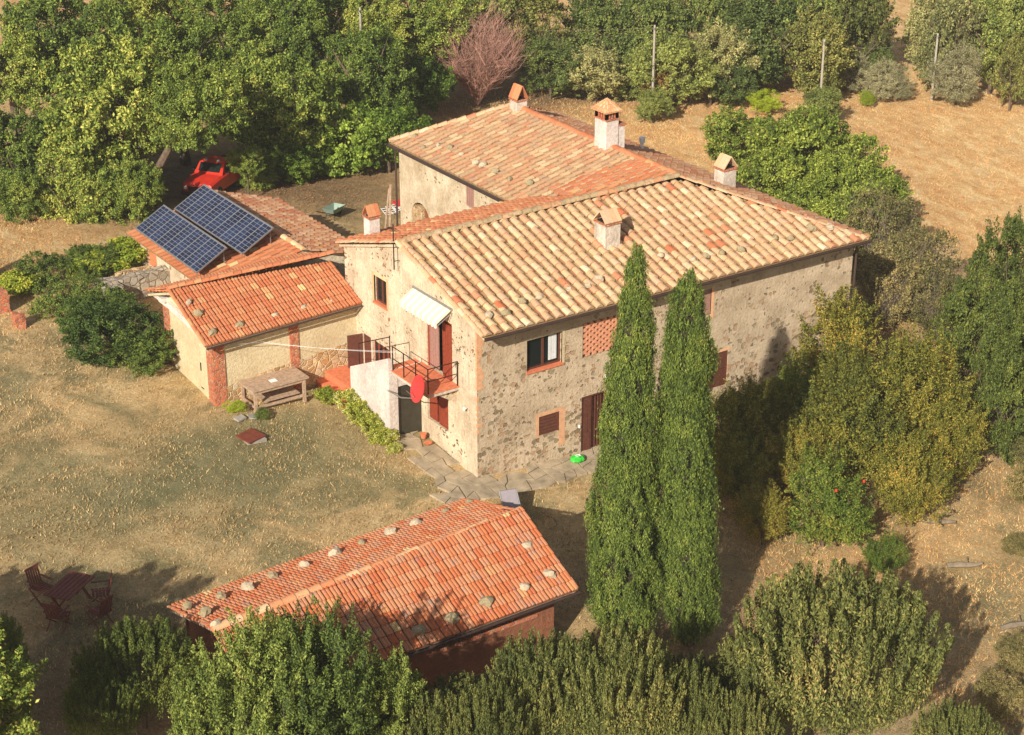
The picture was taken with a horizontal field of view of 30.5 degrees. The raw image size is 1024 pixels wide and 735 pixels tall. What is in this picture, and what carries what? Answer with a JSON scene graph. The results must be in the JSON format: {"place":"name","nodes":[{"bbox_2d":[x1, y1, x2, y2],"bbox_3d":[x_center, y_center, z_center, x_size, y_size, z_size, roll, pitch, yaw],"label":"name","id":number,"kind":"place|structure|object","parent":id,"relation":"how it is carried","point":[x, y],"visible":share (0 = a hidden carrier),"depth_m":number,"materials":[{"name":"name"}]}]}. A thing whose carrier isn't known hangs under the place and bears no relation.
{"place":"outdoors","nodes":[
{"label":"outdoors","id":0,"kind":"place"},
{"bbox_2d":[393,431,602,504],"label":"stone paving","id":1,"kind":"structure","parent":0,"point":[434,459],"depth_m":63.74,"materials":[{"name":"beige stone"}]},
{"bbox_2d":[0,0,1023,734],"bbox_3d":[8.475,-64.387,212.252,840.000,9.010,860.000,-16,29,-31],"label":"ground","id":2,"kind":"structure","parent":0,"point":[566,500],"depth_m":62.82,"materials":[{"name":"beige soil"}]},
{"bbox_2d":[0,618,48,734],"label":"oak tree","id":3,"kind":"object","parent":2,"relation":"on","point":[13,683],"visible":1,"depth_m":43.95,"materials":[{"name":"green plant"}]},
{"bbox_2d":[0,95,58,202],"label":"oak tree","id":4,"kind":"object","parent":2,"relation":"on","point":[17,151],"visible":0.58,"depth_m":80.34,"materials":[{"name":"green plant"}]},
{"bbox_2d":[0,164,62,224],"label":"oak tree","id":5,"kind":"object","parent":2,"relation":"on","point":[18,187],"visible":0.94,"depth_m":79.45,"materials":[{"name":"green plant"}]},
{"bbox_2d":[0,24,65,140],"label":"oak tree","id":6,"kind":"object","parent":2,"relation":"on","point":[19,87],"visible":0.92,"depth_m":87.07,"materials":[{"name":"green plant"}]},
{"bbox_2d":[11,250,90,289],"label":"hedge bush","id":7,"kind":"object","parent":2,"relation":"on","point":[49,261],"visible":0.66,"depth_m":73.80,"materials":[{"name":"green plant"}]},
{"bbox_2d":[25,270,107,321],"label":"hedge bush","id":8,"kind":"object","parent":2,"relation":"on","point":[47,299],"visible":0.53,"depth_m":71.55,"materials":[{"name":"green plant"}]},
{"bbox_2d":[0,0,146,112],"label":"oak tree","id":9,"kind":"object","parent":2,"relation":"on","point":[59,30],"visible":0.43,"depth_m":89.31,"materials":[{"name":"green plant"}]},
{"bbox_2d":[24,127,131,224],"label":"oak tree","id":10,"kind":"object","parent":2,"relation":"on","point":[58,159],"visible":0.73,"depth_m":79.49,"materials":[{"name":"green plant"}]},
{"bbox_2d":[61,666,145,734],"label":"evergreen shrub","id":11,"kind":"object","parent":2,"relation":"on","point":[82,701],"visible":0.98,"depth_m":47.54,"materials":[{"name":"green plant"}]},
{"bbox_2d":[26,26,187,180],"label":"oak tree","id":12,"kind":"object","parent":2,"relation":"on","point":[137,75],"visible":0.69,"depth_m":80.33,"materials":[{"name":"green plant"}]},
{"bbox_2d":[64,152,161,225],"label":"oak tree","id":13,"kind":"object","parent":2,"relation":"on","point":[144,212],"visible":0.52,"depth_m":79.72,"materials":[{"name":"green plant"}]},
{"bbox_2d":[58,296,176,367],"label":"hedge bush","id":14,"kind":"object","parent":2,"relation":"on","point":[76,332],"visible":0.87,"depth_m":67.35,"materials":[{"name":"green plant"}]},
{"bbox_2d":[93,265,170,299],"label":"stone paving","id":15,"kind":"structure","parent":2,"relation":"on","point":[137,282],"depth_m":73.01,"materials":[{"name":"grey stone"}]},
{"bbox_2d":[69,614,201,728],"bbox_3d":[-9.805,8.548,49.670,3.352,4.029,3.417,17,30,32],"label":"evergreen shrub","id":16,"kind":"object","parent":2,"relation":"on","point":[164,645],"visible":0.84,"depth_m":48.80,"materials":[{"name":"green plant"}]},
{"bbox_2d":[108,149,168,219],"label":"oak tree","id":17,"kind":"object","parent":2,"relation":"on","point":[145,175],"visible":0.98,"depth_m":79.63,"materials":[{"name":"green plant"}]},
{"bbox_2d":[102,323,177,377],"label":"hedge bush","id":18,"kind":"object","parent":2,"relation":"on","point":[160,361],"visible":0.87,"depth_m":67.24,"materials":[{"name":"green plant"}]},
{"bbox_2d":[90,0,197,66],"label":"oak tree","id":19,"kind":"object","parent":2,"relation":"on","point":[149,10],"visible":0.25,"depth_m":92.80,"materials":[{"name":"green plant"}]},
{"bbox_2d":[134,6,235,165],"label":"oak tree","id":20,"kind":"object","parent":2,"relation":"on","point":[162,30],"visible":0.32,"depth_m":85.35,"materials":[{"name":"green plant"}]},
{"bbox_2d":[142,48,251,214],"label":"oak tree","id":21,"kind":"object","parent":2,"relation":"on","point":[225,105],"visible":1,"depth_m":79.48,"materials":[{"name":"green plant"}]},
{"bbox_2d":[165,657,253,734],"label":"leafy tree","id":22,"kind":"object","parent":2,"relation":"on","point":[196,722],"visible":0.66,"depth_m":45.22,"materials":[{"name":"green plant"}]},
{"bbox_2d":[181,155,242,195],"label":"car","id":23,"kind":"object","parent":2,"relation":"on","point":[212,172],"visible":0.66,"depth_m":83.90,"materials":[{"name":"red paint"}]},
{"bbox_2d":[176,0,282,68],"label":"oak tree","id":24,"kind":"object","parent":2,"relation":"on","point":[233,18],"visible":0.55,"depth_m":93.58,"materials":[{"name":"green plant"}]},
{"bbox_2d":[126,190,344,282],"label":"outbuilding","id":25,"kind":"structure","parent":2,"relation":"on","point":[294,230],"depth_m":73.09,"materials":[{"name":"tile"}]},
{"bbox_2d":[135,205,226,275],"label":"solar panel row","id":26,"kind":"object","parent":25,"relation":"on","point":[190,245],"visible":1,"depth_m":72.68,"materials":[{"name":"glass"}]},
{"bbox_2d":[174,184,273,256],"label":"solar panel row","id":27,"kind":"object","parent":25,"relation":"on","point":[231,224],"visible":1,"depth_m":73.36,"materials":[{"name":"glass"}]},
{"bbox_2d":[169,604,323,734],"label":"leafy tree","id":28,"kind":"object","parent":2,"relation":"on","point":[243,643],"visible":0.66,"depth_m":45.10,"materials":[{"name":"green plant"}]},
{"bbox_2d":[144,249,363,405],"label":"annex house","id":29,"kind":"structure","parent":2,"relation":"on","point":[215,369],"depth_m":66.71,"materials":[{"name":"tile"}]},
{"bbox_2d":[238,366,308,413],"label":"table","id":30,"kind":"object","parent":2,"relation":"on","point":[263,388],"visible":0.96,"depth_m":66.32,"materials":[{"name":"brown wood"}]},
{"bbox_2d":[222,33,343,171],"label":"oak tree","id":31,"kind":"object","parent":2,"relation":"on","point":[272,104],"visible":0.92,"depth_m":85.51,"materials":[{"name":"green plant"}]},
{"bbox_2d":[240,0,342,95],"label":"oak tree","id":32,"kind":"object","parent":2,"relation":"on","point":[298,32],"visible":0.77,"depth_m":93.29,"materials":[{"name":"green plant"}]},
{"bbox_2d":[268,142,322,185],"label":"fig tree","id":33,"kind":"object","parent":2,"relation":"on","point":[299,164],"visible":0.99,"depth_m":85.60,"materials":[{"name":"green plant"}]},
{"bbox_2d":[252,594,381,734],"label":"leafy tree","id":34,"kind":"object","parent":2,"relation":"on","point":[318,694],"visible":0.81,"depth_m":45.37,"materials":[{"name":"green plant"}]},
{"bbox_2d":[289,83,384,179],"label":"fig tree","id":35,"kind":"object","parent":2,"relation":"on","point":[342,158],"visible":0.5,"depth_m":87.21,"materials":[{"name":"green plant"}]},
{"bbox_2d":[315,20,419,112],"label":"oak tree","id":36,"kind":"object","parent":2,"relation":"on","point":[377,86],"visible":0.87,"depth_m":90.62,"materials":[{"name":"green plant"}]},
{"bbox_2d":[333,0,413,63],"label":"oak tree","id":37,"kind":"object","parent":2,"relation":"on","point":[383,8],"visible":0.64,"depth_m":95.36,"materials":[{"name":"green plant"}]},
{"bbox_2d":[167,498,581,710],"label":"shed","id":38,"kind":"structure","parent":2,"relation":"on","point":[461,557],"depth_m":53.36,"materials":[{"name":"tile"}]},
{"bbox_2d":[333,641,435,734],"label":"leafy tree","id":39,"kind":"object","parent":2,"relation":"on","point":[402,683],"visible":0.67,"depth_m":46.68,"materials":[{"name":"green plant"}]},
{"bbox_2d":[341,99,434,172],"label":"fig tree","id":40,"kind":"object","parent":2,"relation":"on","point":[400,120],"visible":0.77,"depth_m":87.40,"materials":[{"name":"green plant"}]},
{"bbox_2d":[390,47,457,117],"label":"fig tree","id":41,"kind":"object","parent":2,"relation":"on","point":[431,73],"visible":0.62,"depth_m":95.07,"materials":[{"name":"green plant"}]},
{"bbox_2d":[0,213,855,734],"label":"lawn grass","id":42,"kind":"structure","parent":2,"relation":"on","point":[346,423],"depth_m":60.99,"materials":[{"name":"plant"}]},
{"bbox_2d":[391,0,485,99],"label":"oak tree","id":43,"kind":"object","parent":2,"relation":"on","point":[417,29],"visible":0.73,"depth_m":97.11,"materials":[{"name":"green plant"}]},
{"bbox_2d":[387,688,490,734],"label":"evergreen shrub","id":44,"kind":"object","parent":2,"relation":"on","point":[437,711],"visible":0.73,"depth_m":46.57,"materials":[{"name":"green plant"}]},
{"bbox_2d":[424,2,534,106],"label":"bare shrub","id":45,"kind":"object","parent":2,"relation":"on","point":[479,65],"visible":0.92,"depth_m":97.94,"materials":[{"name":"pink plant"}]},
{"bbox_2d":[441,676,534,734],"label":"evergreen shrub","id":46,"kind":"object","parent":2,"relation":"on","point":[489,708],"visible":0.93,"depth_m":46.38,"materials":[{"name":"green plant"}]},
{"bbox_2d":[0,44,1023,734],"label":"dry grass","id":47,"kind":"structure","parent":2,"relation":"on","point":[698,146],"depth_m":77.57,"materials":[{"name":"plant"}]},
{"bbox_2d":[491,0,575,74],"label":"tree","id":48,"kind":"object","parent":2,"relation":"on","point":[530,17],"visible":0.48,"depth_m":103.70,"materials":[{"name":"green plant"}]},
{"bbox_2d":[480,625,602,734],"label":"evergreen shrub","id":49,"kind":"object","parent":2,"relation":"on","point":[517,667],"visible":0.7,"depth_m":47.83,"materials":[{"name":"green plant"}]},
{"bbox_2d":[512,31,588,98],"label":"tree","id":50,"kind":"object","parent":2,"relation":"on","point":[536,50],"visible":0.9,"depth_m":100.09,"materials":[{"name":"green plant"}]},
{"bbox_2d":[316,83,871,477],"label":"farmhouse","id":51,"kind":"object","parent":2,"relation":"on","point":[448,262],"visible":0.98,"depth_m":66.32,"materials":[{"name":"stone"}]},
{"bbox_2d":[525,328,564,374],"bbox_3d":[1.072,-0.557,63.158,1.630,1.310,0.230,-16,29,-31],"label":"window","id":52,"kind":"structure","parent":51,"relation":"in","point":[543,351],"depth_m":63.27,"materials":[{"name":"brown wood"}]},
{"bbox_2d":[559,0,636,65],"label":"tree","id":53,"kind":"object","parent":2,"relation":"on","point":[598,20],"visible":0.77,"depth_m":104.37,"materials":[{"name":"green plant"}]},
{"bbox_2d":[562,41,634,101],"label":"tree","id":54,"kind":"object","parent":2,"relation":"on","point":[599,75],"visible":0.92,"depth_m":99.58,"materials":[{"name":"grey plant"}]},
{"bbox_2d":[553,619,686,734],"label":"evergreen shrub","id":55,"kind":"object","parent":2,"relation":"on","point":[636,673],"visible":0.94,"depth_m":47.40,"materials":[{"name":"green plant"}]},
{"bbox_2d":[582,241,669,641],"bbox_3d":[3.323,2.438,53.426,2.649,12.800,2.656,-16,29,-31],"label":"cypress tree","id":56,"kind":"object","parent":2,"relation":"on","point":[624,591],"visible":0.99,"depth_m":53.18,"materials":[{"name":"green plant"}]},
{"bbox_2d":[605,0,688,65],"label":"tree","id":57,"kind":"object","parent":2,"relation":"on","point":[649,14],"visible":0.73,"depth_m":103.31,"materials":[{"name":"green plant"}]},
{"bbox_2d":[628,27,721,104],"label":"tree","id":58,"kind":"object","parent":2,"relation":"on","point":[682,57],"visible":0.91,"depth_m":98.88,"materials":[{"name":"green plant"}]},
{"bbox_2d":[638,658,728,734],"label":"evergreen shrub","id":59,"kind":"object","parent":2,"relation":"on","point":[696,699],"visible":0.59,"depth_m":48.13,"materials":[{"name":"green plant"}]},
{"bbox_2d":[651,267,725,646],"bbox_3d":[5.094,2.822,53.736,2.338,12.246,2.237,-16,29,-31],"label":"cypress tree","id":60,"kind":"object","parent":2,"relation":"on","point":[687,519],"visible":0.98,"depth_m":53.23,"materials":[{"name":"green plant"}]},
{"bbox_2d":[664,0,749,50],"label":"tree","id":61,"kind":"object","parent":2,"relation":"on","point":[698,20],"visible":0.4,"depth_m":103.61,"materials":[{"name":"green plant"}]},
{"bbox_2d":[672,14,762,105],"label":"tree","id":62,"kind":"object","parent":2,"relation":"on","point":[725,36],"visible":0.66,"depth_m":99.75,"materials":[{"name":"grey plant"}]},
{"bbox_2d":[694,50,760,107],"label":"tree","id":63,"kind":"object","parent":2,"relation":"on","point":[735,93],"visible":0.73,"depth_m":100.05,"materials":[{"name":"green plant"}]},
{"bbox_2d":[696,685,784,734],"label":"evergreen shrub","id":64,"kind":"object","parent":2,"relation":"on","point":[740,714],"visible":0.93,"depth_m":47.87,"materials":[{"name":"green plant"}]},
{"bbox_2d":[704,432,779,512],"bbox_3d":[7.542,3.798,62.891,2.824,3.718,2.866,12,27,25],"label":"shrub","id":65,"kind":"object","parent":2,"relation":"on","point":[742,463],"visible":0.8,"depth_m":62.13,"materials":[{"name":"green plant"}]},
{"bbox_2d":[699,104,788,182],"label":"fig bush","id":66,"kind":"object","parent":2,"relation":"on","point":[754,128],"visible":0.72,"depth_m":89.51,"materials":[{"name":"green plant"}]},
{"bbox_2d":[708,381,779,462],"bbox_3d":[7.678,2.540,64.968,3.375,4.202,3.086,-3,25,-6],"label":"shrub","id":67,"kind":"object","parent":2,"relation":"on","point":[724,406],"visible":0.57,"depth_m":64.42,"materials":[{"name":"green plant"}]},
{"bbox_2d":[707,0,808,97],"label":"tree","id":68,"kind":"object","parent":2,"relation":"on","point":[757,13],"visible":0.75,"depth_m":101.50,"materials":[{"name":"green plant"}]},
{"bbox_2d":[716,367,800,457],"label":"shrub","id":69,"kind":"object","parent":2,"relation":"on","point":[775,395],"visible":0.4,"depth_m":65.78,"materials":[{"name":"green plant"}]},
{"bbox_2d":[726,478,794,544],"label":"shrub","id":70,"kind":"object","parent":2,"relation":"on","point":[757,502],"visible":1,"depth_m":60.87,"materials":[{"name":"green plant"}]},
{"bbox_2d":[709,623,829,728],"bbox_3d":[6.968,9.261,51.251,3.248,4.875,3.332,8,26,17],"label":"evergreen shrub","id":71,"kind":"object","parent":2,"relation":"on","point":[731,668],"visible":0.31,"depth_m":50.27,"materials":[{"name":"green plant"}]},
{"bbox_2d":[735,145,809,197],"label":"fig bush","id":72,"kind":"object","parent":2,"relation":"on","point":[786,163],"visible":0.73,"depth_m":85.84,"materials":[{"name":"green plant"}]},
{"bbox_2d":[761,414,840,500],"bbox_3d":[9.646,3.444,63.753,3.095,4.114,2.908,3,25,6],"label":"shrub","id":73,"kind":"object","parent":2,"relation":"on","point":[786,462],"visible":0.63,"depth_m":63.20,"materials":[{"name":"green plant"}]},
{"bbox_2d":[752,103,850,187],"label":"fig bush","id":74,"kind":"object","parent":2,"relation":"on","point":[815,128],"visible":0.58,"depth_m":87.61,"materials":[{"name":"green plant"}]},
{"bbox_2d":[772,169,851,217],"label":"fig bush","id":75,"kind":"object","parent":2,"relation":"on","point":[805,187],"visible":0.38,"depth_m":83.47,"materials":[{"name":"green plant"}]},
{"bbox_2d":[771,6,855,100],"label":"tree","id":76,"kind":"object","parent":2,"relation":"on","point":[808,72],"visible":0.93,"depth_m":100.55,"materials":[{"name":"green plant"}]},
{"bbox_2d":[781,441,881,555],"bbox_3d":[10.378,4.642,61.453,3.322,4.355,3.997,-1,25,-3],"label":"pomegranate shrub","id":77,"kind":"object","parent":2,"relation":"on","point":[833,514],"visible":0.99,"depth_m":60.59,"materials":[{"name":"green plant"}]},
{"bbox_2d":[778,283,886,392],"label":"shrub","id":78,"kind":"object","parent":2,"relation":"on","point":[855,325],"visible":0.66,"depth_m":69.70,"materials":[{"name":"green plant"}]},
{"bbox_2d":[732,557,954,734],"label":"evergreen shrub","id":79,"kind":"object","parent":2,"relation":"on","point":[784,601],"visible":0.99,"depth_m":49.27,"materials":[{"name":"green plant"}]},
{"bbox_2d":[777,360,913,488],"bbox_3d":[11.546,2.673,64.350,4.508,6.009,4.798,13,28,27],"label":"shrub","id":80,"kind":"object","parent":2,"relation":"on","point":[859,403],"visible":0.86,"depth_m":63.39,"materials":[{"name":"green plant"}]},
{"bbox_2d":[803,337,890,442],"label":"shrub","id":81,"kind":"object","parent":2,"relation":"on","point":[835,367],"visible":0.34,"depth_m":67.14,"materials":[{"name":"green plant"}]},
{"bbox_2d":[810,187,888,255],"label":"fig bush","id":82,"kind":"object","parent":2,"relation":"on","point":[835,203],"visible":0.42,"depth_m":81.29,"materials":[{"name":"green plant"}]},
{"bbox_2d":[807,0,899,88],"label":"tree","id":83,"kind":"object","parent":2,"relation":"on","point":[874,18],"visible":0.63,"depth_m":103.51,"materials":[{"name":"green plant"}]},
{"bbox_2d":[807,132,901,199],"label":"fig bush","id":84,"kind":"object","parent":2,"relation":"on","point":[836,161],"visible":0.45,"depth_m":85.51,"materials":[{"name":"green plant"}]},
{"bbox_2d":[838,156,913,224],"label":"fig bush","id":85,"kind":"object","parent":2,"relation":"on","point":[898,185],"visible":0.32,"depth_m":83.89,"materials":[{"name":"green plant"}]},
{"bbox_2d":[832,179,926,269],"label":"dry bush","id":86,"kind":"object","parent":2,"relation":"on","point":[904,208],"visible":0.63,"depth_m":80.52,"materials":[{"name":"green plant"}]},
{"bbox_2d":[858,527,911,573],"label":"shrub","id":87,"kind":"object","parent":2,"relation":"on","point":[874,558],"visible":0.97,"depth_m":60.29,"materials":[{"name":"green plant"}]},
{"bbox_2d":[851,240,931,328],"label":"dry bush","id":88,"kind":"object","parent":2,"relation":"on","point":[893,307],"visible":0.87,"depth_m":76.15,"materials":[{"name":"green plant"}]},
{"bbox_2d":[865,427,960,527],"bbox_3d":[13.463,4.066,63.117,2.958,4.596,2.914,15,29,29],"label":"shrub","id":89,"kind":"object","parent":2,"relation":"on","point":[910,457],"visible":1,"depth_m":62.51,"materials":[{"name":"green plant"}]},
{"bbox_2d":[858,221,981,321],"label":"dry bush","id":90,"kind":"object","parent":2,"relation":"on","point":[931,255],"visible":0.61,"depth_m":76.46,"materials":[{"name":"green plant"}]},
{"bbox_2d":[867,315,984,446],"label":"shrub","id":91,"kind":"object","parent":2,"relation":"on","point":[923,361],"visible":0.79,"depth_m":66.02,"materials":[{"name":"green plant"}]},
{"bbox_2d":[901,254,978,341],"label":"dry bush","id":92,"kind":"object","parent":2,"relation":"on","point":[936,305],"visible":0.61,"depth_m":75.33,"materials":[{"name":"green plant"}]},
{"bbox_2d":[907,0,985,90],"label":"tree","id":93,"kind":"object","parent":2,"relation":"on","point":[956,12],"visible":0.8,"depth_m":103.81,"materials":[{"name":"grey plant"}]},
{"bbox_2d":[910,384,993,489],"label":"shrub","id":94,"kind":"object","parent":2,"relation":"on","point":[968,433],"visible":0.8,"depth_m":65.23,"materials":[{"name":"green plant"}]},
{"bbox_2d":[922,40,984,104],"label":"olive tree","id":95,"kind":"object","parent":2,"relation":"on","point":[969,87],"visible":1,"depth_m":102.24,"materials":[{"name":"green plant"}]},
{"bbox_2d":[910,696,1006,734],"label":"evergreen shrub","id":96,"kind":"object","parent":2,"relation":"on","point":[954,719],"visible":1,"depth_m":48.94,"materials":[{"name":"green plant"}]},
{"bbox_2d":[932,260,1023,380],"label":"evergreen tree","id":97,"kind":"object","parent":2,"relation":"on","point":[966,322],"visible":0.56,"depth_m":71.13,"materials":[{"name":"green plant"}]},
{"bbox_2d":[963,0,1023,94],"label":"tree","id":98,"kind":"object","parent":2,"relation":"on","point":[1001,22],"visible":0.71,"depth_m":102.75,"materials":[{"name":"green plant"}]},
{"bbox_2d":[964,205,1023,313],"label":"evergreen tree","id":99,"kind":"object","parent":2,"relation":"on","point":[1005,263],"visible":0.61,"depth_m":75.92,"materials":[{"name":"green plant"}]},
{"bbox_2d":[968,324,1023,467],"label":"shrub","id":100,"kind":"object","parent":2,"relation":"on","point":[1005,366],"visible":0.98,"depth_m":66.78,"materials":[{"name":"green plant"}]},
{"bbox_2d":[971,667,1023,721],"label":"bush","id":101,"kind":"object","parent":2,"relation":"on","point":[1016,690],"visible":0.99,"depth_m":53.71,"materials":[{"name":"green plant"}]},
{"bbox_2d":[976,276,1023,412],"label":"evergreen tree","id":102,"kind":"object","parent":2,"relation":"on","point":[1012,317],"visible":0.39,"depth_m":69.52,"materials":[{"name":"green plant"}]},
{"bbox_2d":[984,31,1023,110],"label":"tree","id":103,"kind":"object","parent":2,"relation":"on","point":[1007,59],"visible":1,"depth_m":101.80,"materials":[{"name":"green plant"}]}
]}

